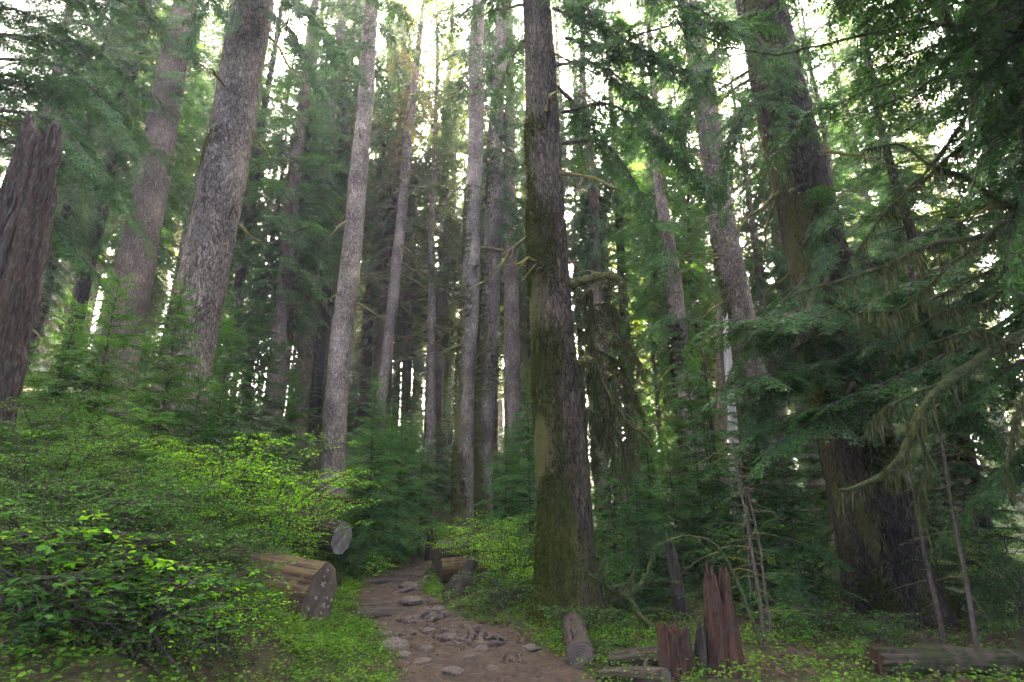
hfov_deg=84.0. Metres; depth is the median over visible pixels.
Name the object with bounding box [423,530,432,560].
post stump
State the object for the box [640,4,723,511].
hemlock
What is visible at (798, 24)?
background hemlock
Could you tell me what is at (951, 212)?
dark hemlock
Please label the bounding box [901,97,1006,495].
distant conifer
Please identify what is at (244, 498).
huckleberry bush
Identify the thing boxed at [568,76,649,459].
hemlock
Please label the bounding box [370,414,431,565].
young hemlock
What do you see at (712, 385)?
background hemlock
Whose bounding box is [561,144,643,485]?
hemlock
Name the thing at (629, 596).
forked branch
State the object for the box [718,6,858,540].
hemlock
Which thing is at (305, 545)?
huckleberry bush
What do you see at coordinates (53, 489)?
huckleberry bush
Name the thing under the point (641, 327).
hemlock
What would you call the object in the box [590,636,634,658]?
sword fern
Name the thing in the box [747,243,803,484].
background hemlock
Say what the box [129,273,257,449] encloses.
forest sapling
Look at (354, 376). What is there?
distant conifer
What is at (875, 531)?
old conifer
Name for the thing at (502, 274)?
distant conifer
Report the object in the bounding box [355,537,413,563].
huckleberry bush
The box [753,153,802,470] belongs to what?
hemlock
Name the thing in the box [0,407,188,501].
huckleberry bush
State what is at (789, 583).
young hemlock
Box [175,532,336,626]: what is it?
fallen log
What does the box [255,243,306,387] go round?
background hemlock
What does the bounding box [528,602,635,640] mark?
huckleberry bush
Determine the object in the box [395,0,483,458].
distant conifer
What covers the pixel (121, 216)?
distant conifer
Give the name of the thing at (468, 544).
huckleberry bush
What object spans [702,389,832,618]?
young hemlock
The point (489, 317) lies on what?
old conifer
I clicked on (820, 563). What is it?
forest sapling
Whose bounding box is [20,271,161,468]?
young hemlock
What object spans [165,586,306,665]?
huckleberry bush
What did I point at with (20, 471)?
huckleberry bush
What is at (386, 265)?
distant conifer
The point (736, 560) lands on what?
huckleberry bush
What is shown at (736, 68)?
sky
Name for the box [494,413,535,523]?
forest sapling
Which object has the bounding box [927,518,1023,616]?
huckleberry bush
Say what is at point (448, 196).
distant conifer
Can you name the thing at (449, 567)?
fallen log
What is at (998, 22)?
overhanging hemlock
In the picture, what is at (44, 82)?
overhanging hemlock
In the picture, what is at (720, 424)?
broken snag
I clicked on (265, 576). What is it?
huckleberry bush
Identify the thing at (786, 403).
background hemlock
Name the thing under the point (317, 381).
hemlock
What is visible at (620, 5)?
distant conifer
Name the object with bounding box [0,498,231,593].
huckleberry bush
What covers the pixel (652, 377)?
background hemlock
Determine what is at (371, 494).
young hemlock
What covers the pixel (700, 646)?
rotten stump
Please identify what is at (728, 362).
broken snag
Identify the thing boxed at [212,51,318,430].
hemlock
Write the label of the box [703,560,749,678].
rotten stump
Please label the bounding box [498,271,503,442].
distant conifer
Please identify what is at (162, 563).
huckleberry bush
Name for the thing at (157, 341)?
forest sapling
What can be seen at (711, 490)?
young hemlock
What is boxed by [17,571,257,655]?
huckleberry bush
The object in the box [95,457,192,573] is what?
bare twig
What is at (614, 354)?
background hemlock
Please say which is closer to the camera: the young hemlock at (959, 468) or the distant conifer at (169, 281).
the young hemlock at (959, 468)
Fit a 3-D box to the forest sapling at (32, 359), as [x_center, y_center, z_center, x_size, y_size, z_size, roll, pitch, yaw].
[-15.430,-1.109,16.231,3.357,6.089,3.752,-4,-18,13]
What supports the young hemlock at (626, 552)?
on the ground at (262, 666)
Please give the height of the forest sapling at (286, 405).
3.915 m
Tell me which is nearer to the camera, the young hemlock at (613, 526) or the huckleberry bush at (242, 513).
the huckleberry bush at (242, 513)
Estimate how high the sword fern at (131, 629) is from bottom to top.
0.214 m
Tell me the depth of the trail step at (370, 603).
9.69 m
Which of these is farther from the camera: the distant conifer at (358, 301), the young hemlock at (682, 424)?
the distant conifer at (358, 301)
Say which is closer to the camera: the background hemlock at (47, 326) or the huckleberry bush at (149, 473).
the huckleberry bush at (149, 473)
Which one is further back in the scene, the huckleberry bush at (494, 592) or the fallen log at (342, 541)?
the fallen log at (342, 541)
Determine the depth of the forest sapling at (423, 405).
47.71 m
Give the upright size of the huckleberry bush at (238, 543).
0.961 m
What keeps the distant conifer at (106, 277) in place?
on the ground at (262, 666)
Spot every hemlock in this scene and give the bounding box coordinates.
[0,0,153,305]
[0,0,230,319]
[0,2,117,370]
[2,0,148,396]
[16,295,117,453]
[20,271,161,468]
[27,46,116,378]
[44,0,215,406]
[45,19,124,330]
[46,12,155,378]
[72,62,179,347]
[84,41,205,374]
[89,11,220,354]
[97,0,226,299]
[100,280,222,506]
[108,156,193,339]
[134,367,227,531]
[146,0,231,389]
[168,351,268,510]
[170,0,316,416]
[175,56,274,340]
[176,27,282,406]
[205,388,282,522]
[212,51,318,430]
[217,0,352,424]
[247,63,330,415]
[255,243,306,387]
[258,433,306,507]
[262,0,354,357]
[284,293,301,418]
[297,0,390,438]
[328,437,386,563]
[328,439,410,572]
[329,374,417,579]
[348,0,430,436]
[351,149,427,429]
[356,0,431,443]
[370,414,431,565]
[388,439,452,557]
[446,4,526,472]
[463,428,534,534]
[487,389,535,581]
[498,51,531,445]
[499,100,576,452]
[504,0,611,384]
[506,444,535,531]
[515,0,651,539]
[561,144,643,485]
[562,0,672,520]
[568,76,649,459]
[576,118,664,532]
[582,141,676,494]
[589,425,656,584]
[590,478,606,551]
[605,473,690,619]
[610,0,713,516]
[612,403,688,582]
[625,167,676,523]
[637,227,669,474]
[637,347,747,570]
[637,431,730,598]
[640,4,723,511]
[651,75,743,496]
[668,400,775,593]
[685,0,1023,564]
[696,0,820,521]
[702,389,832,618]
[707,356,715,435]
[712,44,816,528]
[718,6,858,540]
[731,436,869,632]
[734,141,794,484]
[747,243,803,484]
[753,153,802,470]
[755,154,904,491]
[765,0,991,429]
[768,240,803,475]
[776,361,839,579]
[794,6,952,506]
[805,0,945,528]
[812,390,976,565]
[813,0,1023,592]
[817,0,1023,570]
[819,94,943,432]
[872,163,1004,475]
[895,3,1023,509]
[900,5,1023,505]
[907,390,1023,633]
[907,460,1006,611]
[912,1,1023,554]
[986,321,1023,444]
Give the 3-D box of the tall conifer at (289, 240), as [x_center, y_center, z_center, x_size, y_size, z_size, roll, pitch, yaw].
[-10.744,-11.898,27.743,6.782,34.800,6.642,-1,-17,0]
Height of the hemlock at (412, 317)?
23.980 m
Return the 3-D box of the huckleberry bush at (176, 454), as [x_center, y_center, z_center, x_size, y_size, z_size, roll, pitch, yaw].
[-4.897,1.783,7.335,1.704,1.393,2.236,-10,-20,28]
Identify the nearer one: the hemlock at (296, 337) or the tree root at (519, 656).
the tree root at (519, 656)
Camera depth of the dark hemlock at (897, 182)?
13.50 m
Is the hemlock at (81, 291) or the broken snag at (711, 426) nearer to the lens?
the broken snag at (711, 426)
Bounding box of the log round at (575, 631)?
[562,611,594,669]
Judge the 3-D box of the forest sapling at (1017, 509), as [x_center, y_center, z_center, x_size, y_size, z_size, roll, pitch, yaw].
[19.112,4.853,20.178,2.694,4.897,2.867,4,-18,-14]
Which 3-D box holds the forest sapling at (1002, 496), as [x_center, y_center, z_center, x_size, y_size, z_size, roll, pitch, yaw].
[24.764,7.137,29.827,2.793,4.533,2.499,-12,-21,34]
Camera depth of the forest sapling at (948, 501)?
17.41 m
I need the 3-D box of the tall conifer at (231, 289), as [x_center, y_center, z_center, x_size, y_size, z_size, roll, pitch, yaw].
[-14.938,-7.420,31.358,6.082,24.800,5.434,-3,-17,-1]
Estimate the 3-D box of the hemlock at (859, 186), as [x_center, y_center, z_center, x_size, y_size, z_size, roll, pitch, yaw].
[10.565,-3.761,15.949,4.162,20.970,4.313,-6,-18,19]
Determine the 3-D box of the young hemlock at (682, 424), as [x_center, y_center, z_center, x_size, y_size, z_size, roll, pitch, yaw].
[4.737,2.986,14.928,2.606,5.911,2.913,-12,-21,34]
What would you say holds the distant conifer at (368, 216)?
on the ground at (262, 666)
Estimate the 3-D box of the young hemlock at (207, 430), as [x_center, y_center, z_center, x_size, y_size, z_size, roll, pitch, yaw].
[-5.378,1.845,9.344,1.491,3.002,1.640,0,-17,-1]
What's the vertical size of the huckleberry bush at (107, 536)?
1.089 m
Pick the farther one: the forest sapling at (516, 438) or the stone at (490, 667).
the forest sapling at (516, 438)
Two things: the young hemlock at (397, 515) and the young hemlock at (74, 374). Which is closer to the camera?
the young hemlock at (74, 374)
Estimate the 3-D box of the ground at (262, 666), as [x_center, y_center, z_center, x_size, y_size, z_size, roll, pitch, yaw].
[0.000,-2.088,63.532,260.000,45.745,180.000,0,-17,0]
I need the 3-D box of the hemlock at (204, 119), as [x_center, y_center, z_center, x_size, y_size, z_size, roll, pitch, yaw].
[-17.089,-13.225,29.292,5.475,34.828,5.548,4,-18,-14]
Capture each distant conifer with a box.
[50,2,170,319]
[94,122,144,345]
[156,0,228,297]
[160,1,233,322]
[240,33,299,393]
[295,14,385,428]
[330,0,440,396]
[349,154,377,417]
[349,287,360,381]
[350,256,398,394]
[351,42,419,360]
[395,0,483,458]
[399,101,450,445]
[401,264,437,417]
[411,264,436,433]
[435,64,466,428]
[443,123,503,407]
[444,66,529,469]
[498,10,529,479]
[498,259,503,466]
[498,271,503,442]
[498,306,503,432]
[605,0,669,480]
[649,1,794,517]
[678,134,758,458]
[698,49,770,453]
[805,0,1014,513]
[875,0,1023,513]
[884,106,957,301]
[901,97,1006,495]
[934,189,1021,413]
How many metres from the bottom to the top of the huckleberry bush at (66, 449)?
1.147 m
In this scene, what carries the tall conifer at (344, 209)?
on the ground at (262, 666)
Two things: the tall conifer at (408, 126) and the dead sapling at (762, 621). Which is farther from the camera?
the tall conifer at (408, 126)
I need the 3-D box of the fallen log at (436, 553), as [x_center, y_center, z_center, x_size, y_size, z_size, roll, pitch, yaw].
[-0.295,5.122,13.909,3.264,0.762,0.712,4,-18,-22]
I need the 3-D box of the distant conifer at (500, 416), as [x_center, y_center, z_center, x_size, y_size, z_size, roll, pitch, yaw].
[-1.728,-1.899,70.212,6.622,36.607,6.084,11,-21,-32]
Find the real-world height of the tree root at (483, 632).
0.232 m
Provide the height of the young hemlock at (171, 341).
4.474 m
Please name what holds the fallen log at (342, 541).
on the ground at (262, 666)
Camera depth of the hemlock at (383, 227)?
34.58 m
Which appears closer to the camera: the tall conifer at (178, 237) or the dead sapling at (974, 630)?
the dead sapling at (974, 630)
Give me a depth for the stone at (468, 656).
6.36 m
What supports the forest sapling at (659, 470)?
on the ground at (262, 666)
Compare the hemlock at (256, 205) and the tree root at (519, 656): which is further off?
the hemlock at (256, 205)
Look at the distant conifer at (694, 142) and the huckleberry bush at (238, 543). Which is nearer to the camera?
the huckleberry bush at (238, 543)
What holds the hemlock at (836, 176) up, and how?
on the ground at (262, 666)
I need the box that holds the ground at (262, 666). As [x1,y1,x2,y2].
[0,366,1023,681]
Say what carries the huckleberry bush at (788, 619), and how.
on the ground at (262, 666)
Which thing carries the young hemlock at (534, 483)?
on the ground at (262, 666)
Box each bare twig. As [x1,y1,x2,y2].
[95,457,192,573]
[184,547,278,607]
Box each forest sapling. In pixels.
[21,327,41,393]
[22,336,46,395]
[45,319,95,374]
[86,322,98,374]
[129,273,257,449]
[133,340,158,406]
[135,327,163,388]
[150,309,165,384]
[212,297,300,454]
[257,367,319,461]
[283,360,294,423]
[308,357,347,433]
[347,339,375,435]
[347,383,358,431]
[347,400,354,432]
[358,398,396,453]
[369,401,419,506]
[372,432,392,476]
[386,415,431,494]
[389,371,424,448]
[410,423,452,491]
[411,394,424,447]
[419,402,424,442]
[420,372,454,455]
[435,469,451,510]
[493,424,531,529]
[493,450,516,528]
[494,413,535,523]
[521,406,535,506]
[521,415,534,500]
[589,458,594,499]
[609,432,643,517]
[611,391,678,523]
[620,437,697,569]
[719,370,832,569]
[785,404,810,518]
[793,501,833,567]
[797,456,815,524]
[917,436,1019,551]
[973,440,1020,517]
[1013,442,1023,520]
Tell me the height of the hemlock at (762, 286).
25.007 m
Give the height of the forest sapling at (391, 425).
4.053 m
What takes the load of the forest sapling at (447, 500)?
on the ground at (262, 666)
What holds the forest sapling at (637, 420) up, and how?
on the ground at (262, 666)
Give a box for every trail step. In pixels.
[356,608,416,618]
[359,601,403,606]
[361,577,409,583]
[370,571,407,575]
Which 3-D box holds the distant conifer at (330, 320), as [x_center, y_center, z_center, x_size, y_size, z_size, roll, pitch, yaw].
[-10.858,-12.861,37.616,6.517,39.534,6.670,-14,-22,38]
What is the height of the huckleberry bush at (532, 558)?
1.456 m
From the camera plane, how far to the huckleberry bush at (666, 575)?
10.21 m
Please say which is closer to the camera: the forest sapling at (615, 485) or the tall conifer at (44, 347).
the forest sapling at (615, 485)
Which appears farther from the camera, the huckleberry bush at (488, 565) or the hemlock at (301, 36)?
the hemlock at (301, 36)
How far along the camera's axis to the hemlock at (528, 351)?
34.70 m
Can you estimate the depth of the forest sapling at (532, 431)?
30.08 m
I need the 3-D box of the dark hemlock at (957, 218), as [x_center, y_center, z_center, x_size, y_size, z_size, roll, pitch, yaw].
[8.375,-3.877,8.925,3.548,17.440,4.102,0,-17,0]
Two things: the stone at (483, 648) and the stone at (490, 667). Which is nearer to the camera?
the stone at (490, 667)
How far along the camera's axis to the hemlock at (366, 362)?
34.98 m
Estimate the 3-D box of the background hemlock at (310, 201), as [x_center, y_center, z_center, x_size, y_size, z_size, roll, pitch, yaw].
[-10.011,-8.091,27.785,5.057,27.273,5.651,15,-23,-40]
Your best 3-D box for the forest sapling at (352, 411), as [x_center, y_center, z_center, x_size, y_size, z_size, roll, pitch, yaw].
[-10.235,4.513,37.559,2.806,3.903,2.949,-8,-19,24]
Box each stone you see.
[376,637,410,651]
[377,630,392,636]
[395,651,411,658]
[400,596,423,605]
[401,581,417,587]
[411,657,431,665]
[418,645,433,651]
[422,627,435,633]
[441,666,464,675]
[446,633,458,637]
[461,654,474,659]
[473,645,488,651]
[485,664,499,670]
[523,644,541,651]
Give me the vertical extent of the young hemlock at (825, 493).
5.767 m
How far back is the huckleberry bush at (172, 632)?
4.88 m
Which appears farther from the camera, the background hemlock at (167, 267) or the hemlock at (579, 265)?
the background hemlock at (167, 267)
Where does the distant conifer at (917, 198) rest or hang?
on the ground at (262, 666)
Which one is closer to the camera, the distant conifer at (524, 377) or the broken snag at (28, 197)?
the broken snag at (28, 197)
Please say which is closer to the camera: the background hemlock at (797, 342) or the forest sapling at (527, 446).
the background hemlock at (797, 342)
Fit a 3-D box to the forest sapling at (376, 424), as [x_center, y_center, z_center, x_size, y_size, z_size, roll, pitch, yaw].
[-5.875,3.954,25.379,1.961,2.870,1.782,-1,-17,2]
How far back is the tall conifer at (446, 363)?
39.84 m
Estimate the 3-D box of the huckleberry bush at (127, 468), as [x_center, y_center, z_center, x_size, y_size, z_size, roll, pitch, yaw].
[-4.432,2.069,6.639,1.888,1.285,2.096,-5,-18,15]
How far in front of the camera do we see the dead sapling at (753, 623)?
6.66 m
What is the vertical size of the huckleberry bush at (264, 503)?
1.153 m
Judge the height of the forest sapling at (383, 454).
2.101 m
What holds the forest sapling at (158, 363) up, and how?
on the ground at (262, 666)
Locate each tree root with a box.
[374,626,420,635]
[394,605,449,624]
[395,570,431,592]
[433,624,516,650]
[500,647,521,663]
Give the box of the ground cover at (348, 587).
[0,441,1023,681]
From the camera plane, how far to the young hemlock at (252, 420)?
12.47 m
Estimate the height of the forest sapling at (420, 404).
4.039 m
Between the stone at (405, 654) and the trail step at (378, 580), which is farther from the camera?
the trail step at (378, 580)
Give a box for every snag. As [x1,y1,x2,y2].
[0,110,62,449]
[664,532,694,619]
[700,330,729,558]
[716,304,731,560]
[723,314,741,486]
[732,478,747,571]
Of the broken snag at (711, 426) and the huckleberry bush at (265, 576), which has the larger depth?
the broken snag at (711, 426)
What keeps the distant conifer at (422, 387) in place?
on the ground at (262, 666)
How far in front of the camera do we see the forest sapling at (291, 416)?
20.19 m
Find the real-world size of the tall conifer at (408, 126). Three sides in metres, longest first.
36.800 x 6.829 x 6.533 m
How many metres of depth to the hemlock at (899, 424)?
30.61 m
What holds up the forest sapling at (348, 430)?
on the ground at (262, 666)
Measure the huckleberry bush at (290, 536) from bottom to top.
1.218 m
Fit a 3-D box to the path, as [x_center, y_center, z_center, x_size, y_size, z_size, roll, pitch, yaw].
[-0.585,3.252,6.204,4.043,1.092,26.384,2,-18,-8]
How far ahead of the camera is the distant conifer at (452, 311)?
36.05 m
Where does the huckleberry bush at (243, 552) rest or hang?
on the ground at (262, 666)
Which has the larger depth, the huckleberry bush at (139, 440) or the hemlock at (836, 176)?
the hemlock at (836, 176)
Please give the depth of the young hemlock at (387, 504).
13.77 m
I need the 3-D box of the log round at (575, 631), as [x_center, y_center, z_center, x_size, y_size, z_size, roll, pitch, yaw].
[0.768,3.526,6.802,0.316,0.436,1.432,-1,-13,2]
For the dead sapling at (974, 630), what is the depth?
6.95 m
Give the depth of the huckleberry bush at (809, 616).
7.75 m
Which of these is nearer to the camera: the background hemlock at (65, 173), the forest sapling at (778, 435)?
the forest sapling at (778, 435)
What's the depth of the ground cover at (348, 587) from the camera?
6.26 m
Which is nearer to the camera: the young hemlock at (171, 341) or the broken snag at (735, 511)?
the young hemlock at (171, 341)
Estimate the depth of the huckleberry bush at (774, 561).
11.76 m
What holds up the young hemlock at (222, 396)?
on the ground at (262, 666)
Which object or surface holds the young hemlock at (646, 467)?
on the ground at (262, 666)
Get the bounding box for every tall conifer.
[36,58,154,366]
[57,1,156,375]
[113,2,206,388]
[164,107,279,413]
[216,0,349,441]
[270,0,378,437]
[290,0,382,367]
[310,0,421,495]
[330,0,460,451]
[352,34,423,430]
[352,63,459,449]
[371,0,500,467]
[413,46,466,453]
[421,65,467,453]
[458,0,529,523]
[557,36,630,514]
[598,0,746,543]
[612,69,703,499]
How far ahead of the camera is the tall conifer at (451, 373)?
41.95 m
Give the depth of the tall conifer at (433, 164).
32.53 m
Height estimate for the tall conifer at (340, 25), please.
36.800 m
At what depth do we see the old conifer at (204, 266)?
14.44 m
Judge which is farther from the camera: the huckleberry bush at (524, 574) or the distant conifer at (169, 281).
the distant conifer at (169, 281)
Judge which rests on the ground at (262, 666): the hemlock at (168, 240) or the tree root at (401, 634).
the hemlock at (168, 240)
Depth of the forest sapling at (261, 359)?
18.93 m
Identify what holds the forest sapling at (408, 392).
on the ground at (262, 666)
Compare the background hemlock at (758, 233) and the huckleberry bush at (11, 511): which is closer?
the huckleberry bush at (11, 511)
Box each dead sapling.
[647,535,766,650]
[699,439,818,641]
[708,454,785,616]
[722,488,801,644]
[889,454,980,644]
[902,408,1010,647]
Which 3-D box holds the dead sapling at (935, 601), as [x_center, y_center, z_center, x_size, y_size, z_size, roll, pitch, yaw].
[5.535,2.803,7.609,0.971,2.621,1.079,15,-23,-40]
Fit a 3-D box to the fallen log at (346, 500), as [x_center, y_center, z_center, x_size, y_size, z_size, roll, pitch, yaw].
[-5.175,3.950,14.274,3.084,0.266,0.205,-2,-17,11]
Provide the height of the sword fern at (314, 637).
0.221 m
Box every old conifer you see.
[90,0,230,427]
[143,0,424,475]
[390,0,525,534]
[410,0,523,538]
[422,0,788,630]
[636,0,792,562]
[659,0,1005,631]
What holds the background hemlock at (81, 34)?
on the ground at (262, 666)
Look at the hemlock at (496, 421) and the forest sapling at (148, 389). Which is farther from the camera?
the hemlock at (496, 421)
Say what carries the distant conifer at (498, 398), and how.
on the ground at (262, 666)
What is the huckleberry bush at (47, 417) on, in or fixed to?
on the ground at (262, 666)
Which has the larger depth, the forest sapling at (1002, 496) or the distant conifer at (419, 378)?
the distant conifer at (419, 378)
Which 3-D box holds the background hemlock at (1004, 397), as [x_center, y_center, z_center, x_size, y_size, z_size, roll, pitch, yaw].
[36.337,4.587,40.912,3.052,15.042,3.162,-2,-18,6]
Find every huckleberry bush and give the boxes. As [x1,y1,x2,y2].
[0,391,187,495]
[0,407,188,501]
[0,424,156,527]
[0,439,181,555]
[0,470,247,598]
[0,474,221,558]
[0,488,219,598]
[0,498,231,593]
[0,509,213,645]
[0,525,223,643]
[0,554,224,654]
[0,560,266,681]
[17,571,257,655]
[18,361,169,464]
[27,448,218,535]
[43,426,210,507]
[53,459,222,562]
[59,405,172,481]
[59,522,289,605]
[79,482,297,567]
[102,561,259,669]
[114,444,260,532]
[126,430,369,538]
[146,560,306,655]
[149,441,304,543]
[157,501,262,559]
[162,524,304,578]
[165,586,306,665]
[179,449,379,557]
[199,495,315,548]
[221,455,368,533]
[252,479,378,559]
[257,478,375,555]
[335,551,400,577]
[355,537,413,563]
[416,520,472,540]
[418,510,509,572]
[434,514,534,586]
[447,570,534,610]
[469,526,534,600]
[487,515,603,576]
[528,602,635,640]
[547,556,703,618]
[569,603,669,637]
[598,521,701,599]
[689,530,773,578]
[724,514,835,584]
[736,603,829,641]
[754,592,874,636]
[819,610,929,646]
[898,525,1023,628]
[923,516,969,585]
[926,516,1023,594]
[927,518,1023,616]
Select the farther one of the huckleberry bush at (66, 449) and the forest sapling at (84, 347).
the forest sapling at (84, 347)
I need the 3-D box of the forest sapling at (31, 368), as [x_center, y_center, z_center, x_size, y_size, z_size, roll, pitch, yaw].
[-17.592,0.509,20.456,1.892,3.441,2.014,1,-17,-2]
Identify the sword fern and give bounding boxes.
[0,616,156,666]
[85,619,174,649]
[296,630,341,644]
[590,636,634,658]
[741,633,793,646]
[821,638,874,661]
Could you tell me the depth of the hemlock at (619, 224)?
27.27 m
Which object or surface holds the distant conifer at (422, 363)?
on the ground at (262, 666)
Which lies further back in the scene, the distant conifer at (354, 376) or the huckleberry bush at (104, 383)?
the distant conifer at (354, 376)
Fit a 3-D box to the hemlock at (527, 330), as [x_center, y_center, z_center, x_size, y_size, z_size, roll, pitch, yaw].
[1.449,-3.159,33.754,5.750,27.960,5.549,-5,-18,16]
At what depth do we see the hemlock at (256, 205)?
35.50 m
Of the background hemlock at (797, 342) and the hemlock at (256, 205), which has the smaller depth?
the background hemlock at (797, 342)
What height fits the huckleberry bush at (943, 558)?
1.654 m
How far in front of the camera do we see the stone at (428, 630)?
7.95 m
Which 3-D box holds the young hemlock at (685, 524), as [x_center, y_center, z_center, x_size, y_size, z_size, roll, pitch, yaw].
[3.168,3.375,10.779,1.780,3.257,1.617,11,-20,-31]
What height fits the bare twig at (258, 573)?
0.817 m
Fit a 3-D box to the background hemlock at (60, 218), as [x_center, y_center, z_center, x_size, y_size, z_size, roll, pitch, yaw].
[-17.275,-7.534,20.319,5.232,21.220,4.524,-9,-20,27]
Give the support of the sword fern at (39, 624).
on the ground at (262, 666)
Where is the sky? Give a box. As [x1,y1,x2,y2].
[0,0,1023,463]
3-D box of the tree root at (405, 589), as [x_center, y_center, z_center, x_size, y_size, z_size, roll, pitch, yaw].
[-2.050,5.028,11.813,0.541,0.348,2.424,0,-17,0]
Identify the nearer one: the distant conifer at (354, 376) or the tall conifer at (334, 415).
the tall conifer at (334, 415)
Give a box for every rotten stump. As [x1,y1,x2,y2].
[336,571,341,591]
[656,622,697,681]
[694,613,707,675]
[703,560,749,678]
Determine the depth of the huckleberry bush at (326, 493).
12.91 m
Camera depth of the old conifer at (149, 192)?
21.59 m
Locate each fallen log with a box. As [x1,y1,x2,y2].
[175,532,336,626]
[228,499,351,554]
[262,493,363,504]
[431,534,534,571]
[438,552,534,583]
[595,659,670,681]
[607,645,657,666]
[862,644,1023,679]
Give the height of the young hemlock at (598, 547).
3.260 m
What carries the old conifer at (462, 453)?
on the ground at (262, 666)
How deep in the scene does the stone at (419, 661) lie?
6.21 m
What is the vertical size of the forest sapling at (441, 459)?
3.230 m
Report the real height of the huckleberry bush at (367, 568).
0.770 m
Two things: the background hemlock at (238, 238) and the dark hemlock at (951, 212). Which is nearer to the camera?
the dark hemlock at (951, 212)
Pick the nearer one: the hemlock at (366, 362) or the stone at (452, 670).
the stone at (452, 670)
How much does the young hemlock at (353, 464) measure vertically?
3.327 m
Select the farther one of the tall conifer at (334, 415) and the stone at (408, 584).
the tall conifer at (334, 415)
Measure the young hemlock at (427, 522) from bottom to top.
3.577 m
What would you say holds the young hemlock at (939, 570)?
on the ground at (262, 666)
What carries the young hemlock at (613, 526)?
on the ground at (262, 666)
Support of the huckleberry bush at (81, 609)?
on the ground at (262, 666)
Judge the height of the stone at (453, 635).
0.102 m
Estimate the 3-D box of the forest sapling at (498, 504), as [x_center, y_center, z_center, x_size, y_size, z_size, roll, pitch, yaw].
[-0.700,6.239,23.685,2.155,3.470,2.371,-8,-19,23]
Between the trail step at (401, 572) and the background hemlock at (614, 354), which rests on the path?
the trail step at (401, 572)
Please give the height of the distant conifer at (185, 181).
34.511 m
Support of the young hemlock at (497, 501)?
on the ground at (262, 666)
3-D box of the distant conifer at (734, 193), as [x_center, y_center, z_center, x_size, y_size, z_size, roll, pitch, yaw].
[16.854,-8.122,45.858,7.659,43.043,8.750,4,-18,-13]
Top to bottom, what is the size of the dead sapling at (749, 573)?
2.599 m
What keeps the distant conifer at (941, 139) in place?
on the ground at (262, 666)
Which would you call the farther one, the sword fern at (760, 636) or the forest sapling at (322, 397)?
the forest sapling at (322, 397)
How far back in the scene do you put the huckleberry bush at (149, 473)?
6.45 m
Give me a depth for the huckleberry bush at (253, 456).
9.62 m
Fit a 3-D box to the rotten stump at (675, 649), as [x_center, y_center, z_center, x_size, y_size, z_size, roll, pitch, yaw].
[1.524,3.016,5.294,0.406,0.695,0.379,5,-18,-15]
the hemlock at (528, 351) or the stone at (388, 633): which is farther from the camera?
the hemlock at (528, 351)
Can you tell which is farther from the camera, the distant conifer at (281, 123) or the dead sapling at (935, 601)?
the distant conifer at (281, 123)
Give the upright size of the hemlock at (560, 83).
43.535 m
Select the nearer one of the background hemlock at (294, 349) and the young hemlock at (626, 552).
the young hemlock at (626, 552)
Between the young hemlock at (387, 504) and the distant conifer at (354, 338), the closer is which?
the young hemlock at (387, 504)
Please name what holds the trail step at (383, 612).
on the ground at (262, 666)
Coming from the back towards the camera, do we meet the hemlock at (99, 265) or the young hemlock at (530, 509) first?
the hemlock at (99, 265)
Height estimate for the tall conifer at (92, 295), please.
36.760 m
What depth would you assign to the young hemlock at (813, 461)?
12.63 m
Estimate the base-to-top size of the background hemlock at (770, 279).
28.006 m
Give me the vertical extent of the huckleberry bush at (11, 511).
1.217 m
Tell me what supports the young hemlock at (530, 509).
on the ground at (262, 666)
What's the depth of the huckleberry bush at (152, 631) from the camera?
4.29 m
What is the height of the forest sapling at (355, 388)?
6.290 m
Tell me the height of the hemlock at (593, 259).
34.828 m
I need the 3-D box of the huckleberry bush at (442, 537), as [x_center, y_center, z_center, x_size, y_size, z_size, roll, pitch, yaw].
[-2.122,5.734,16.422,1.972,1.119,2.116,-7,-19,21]
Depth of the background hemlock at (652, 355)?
26.94 m
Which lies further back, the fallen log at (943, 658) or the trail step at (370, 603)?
the trail step at (370, 603)
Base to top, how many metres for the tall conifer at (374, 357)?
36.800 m
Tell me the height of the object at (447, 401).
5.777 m
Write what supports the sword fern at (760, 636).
on the ground at (262, 666)
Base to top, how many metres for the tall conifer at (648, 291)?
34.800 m
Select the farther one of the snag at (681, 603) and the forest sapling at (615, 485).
the forest sapling at (615, 485)
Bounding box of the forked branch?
[583,552,656,634]
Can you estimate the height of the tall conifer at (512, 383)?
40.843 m
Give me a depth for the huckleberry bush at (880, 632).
7.25 m
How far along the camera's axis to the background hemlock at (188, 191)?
23.98 m
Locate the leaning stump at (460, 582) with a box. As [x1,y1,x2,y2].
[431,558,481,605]
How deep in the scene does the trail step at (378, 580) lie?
12.07 m
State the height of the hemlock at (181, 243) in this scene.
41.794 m
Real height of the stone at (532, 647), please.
0.093 m
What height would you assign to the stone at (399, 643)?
0.192 m
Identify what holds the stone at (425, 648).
on the path
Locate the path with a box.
[348,550,597,681]
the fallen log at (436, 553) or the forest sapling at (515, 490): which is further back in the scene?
the forest sapling at (515, 490)
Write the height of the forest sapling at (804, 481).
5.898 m
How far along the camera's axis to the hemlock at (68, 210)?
20.63 m
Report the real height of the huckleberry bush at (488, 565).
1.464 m
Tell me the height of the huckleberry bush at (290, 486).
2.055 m

